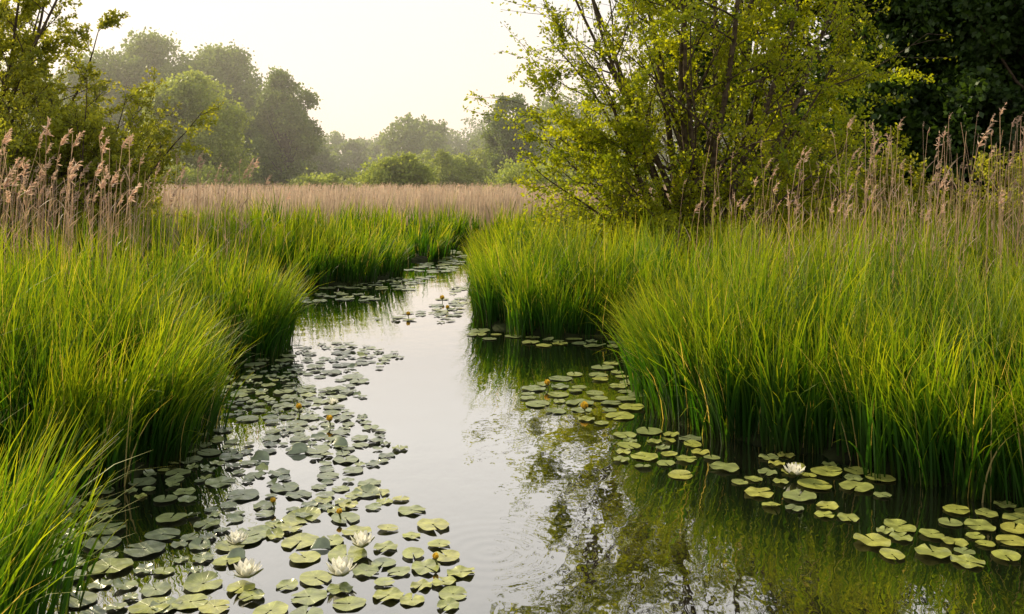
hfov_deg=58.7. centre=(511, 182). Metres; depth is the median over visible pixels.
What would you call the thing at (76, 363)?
tall grass
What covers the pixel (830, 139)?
willow shrub
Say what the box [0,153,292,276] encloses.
common reed stand
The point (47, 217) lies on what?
common reed stand
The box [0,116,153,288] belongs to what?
common reed stand
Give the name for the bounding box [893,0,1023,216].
oak tree
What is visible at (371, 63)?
sky
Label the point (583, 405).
yellow water lily
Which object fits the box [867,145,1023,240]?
willow shrub
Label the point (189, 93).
willow tree
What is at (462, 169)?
willow scrub
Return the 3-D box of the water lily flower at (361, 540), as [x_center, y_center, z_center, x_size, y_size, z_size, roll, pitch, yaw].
[-0.690,1.646,4.191,0.113,0.072,0.118,0,0,0]
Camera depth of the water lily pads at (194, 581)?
4.46 m
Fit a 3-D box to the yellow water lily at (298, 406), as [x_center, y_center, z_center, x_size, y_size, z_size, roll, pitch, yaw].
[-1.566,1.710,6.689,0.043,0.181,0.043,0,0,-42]
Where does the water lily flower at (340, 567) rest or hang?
on the stream water
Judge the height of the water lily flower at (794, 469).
0.077 m
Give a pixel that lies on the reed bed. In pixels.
(480, 200)
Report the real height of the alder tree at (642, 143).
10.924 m
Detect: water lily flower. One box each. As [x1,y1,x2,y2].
[225,530,248,544]
[233,558,263,577]
[326,555,356,576]
[327,398,337,404]
[350,530,374,547]
[783,462,804,475]
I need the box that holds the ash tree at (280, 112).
[247,66,326,190]
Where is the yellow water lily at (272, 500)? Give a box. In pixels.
[270,497,275,508]
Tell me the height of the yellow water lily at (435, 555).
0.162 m
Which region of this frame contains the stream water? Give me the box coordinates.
[3,245,1023,613]
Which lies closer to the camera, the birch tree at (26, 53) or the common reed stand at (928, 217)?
the common reed stand at (928, 217)
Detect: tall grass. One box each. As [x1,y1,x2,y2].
[0,180,519,613]
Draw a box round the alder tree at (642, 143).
[463,0,956,266]
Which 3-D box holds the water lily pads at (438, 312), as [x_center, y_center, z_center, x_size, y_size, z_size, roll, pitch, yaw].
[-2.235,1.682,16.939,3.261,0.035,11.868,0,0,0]
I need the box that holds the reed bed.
[146,181,738,231]
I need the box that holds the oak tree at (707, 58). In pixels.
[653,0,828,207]
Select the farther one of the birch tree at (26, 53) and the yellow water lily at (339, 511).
the birch tree at (26, 53)
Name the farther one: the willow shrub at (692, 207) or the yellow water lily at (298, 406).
the willow shrub at (692, 207)
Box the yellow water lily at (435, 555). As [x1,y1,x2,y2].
[432,552,438,564]
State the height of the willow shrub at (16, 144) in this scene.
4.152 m
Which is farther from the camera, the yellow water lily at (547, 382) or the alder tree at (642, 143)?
the alder tree at (642, 143)
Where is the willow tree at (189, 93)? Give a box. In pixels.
[133,65,258,184]
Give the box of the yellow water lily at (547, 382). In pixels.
[544,379,549,389]
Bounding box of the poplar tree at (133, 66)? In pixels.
[35,46,147,158]
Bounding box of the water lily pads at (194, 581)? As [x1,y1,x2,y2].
[20,341,474,613]
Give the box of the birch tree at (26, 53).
[0,0,150,167]
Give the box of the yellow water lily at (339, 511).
[336,508,341,518]
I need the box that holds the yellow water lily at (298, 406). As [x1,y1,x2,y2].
[296,403,301,413]
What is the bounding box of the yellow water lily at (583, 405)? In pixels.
[580,401,587,413]
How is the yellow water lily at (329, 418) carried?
on the stream water
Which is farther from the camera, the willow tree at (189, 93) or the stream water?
the willow tree at (189, 93)
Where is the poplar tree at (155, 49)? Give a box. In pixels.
[102,26,242,154]
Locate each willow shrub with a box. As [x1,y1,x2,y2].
[0,48,225,245]
[0,99,140,248]
[586,182,749,278]
[710,99,936,245]
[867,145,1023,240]
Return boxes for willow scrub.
[137,147,666,202]
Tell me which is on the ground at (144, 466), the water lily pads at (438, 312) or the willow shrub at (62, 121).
the willow shrub at (62, 121)
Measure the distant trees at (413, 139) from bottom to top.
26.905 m
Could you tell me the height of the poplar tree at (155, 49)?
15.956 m
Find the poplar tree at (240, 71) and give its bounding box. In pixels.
[192,39,304,170]
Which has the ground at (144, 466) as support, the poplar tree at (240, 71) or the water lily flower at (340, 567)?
the poplar tree at (240, 71)
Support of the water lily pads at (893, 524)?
on the stream water
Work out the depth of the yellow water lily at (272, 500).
4.74 m
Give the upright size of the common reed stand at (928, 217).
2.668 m
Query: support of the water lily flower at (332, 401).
on the water lily pads at (194, 581)
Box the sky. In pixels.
[0,0,933,175]
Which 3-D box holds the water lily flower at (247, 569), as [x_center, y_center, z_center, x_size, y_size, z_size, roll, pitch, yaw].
[-1.123,1.643,3.874,0.126,0.077,0.117,0,0,0]
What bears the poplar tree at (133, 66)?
on the ground at (144, 466)
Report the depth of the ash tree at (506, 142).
69.33 m
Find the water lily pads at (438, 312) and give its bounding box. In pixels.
[297,250,468,321]
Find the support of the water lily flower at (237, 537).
on the water lily pads at (194, 581)
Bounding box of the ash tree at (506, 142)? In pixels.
[478,92,539,184]
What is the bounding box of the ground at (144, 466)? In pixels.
[0,198,1020,590]
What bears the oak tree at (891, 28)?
on the ground at (144, 466)
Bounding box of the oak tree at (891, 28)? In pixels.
[723,0,1023,225]
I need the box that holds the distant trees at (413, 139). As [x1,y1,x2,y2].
[0,61,874,180]
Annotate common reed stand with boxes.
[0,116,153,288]
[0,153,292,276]
[0,163,185,266]
[675,102,1023,315]
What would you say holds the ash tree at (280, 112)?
on the ground at (144, 466)
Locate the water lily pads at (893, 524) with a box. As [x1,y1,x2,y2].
[467,328,1023,567]
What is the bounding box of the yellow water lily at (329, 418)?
[326,415,332,424]

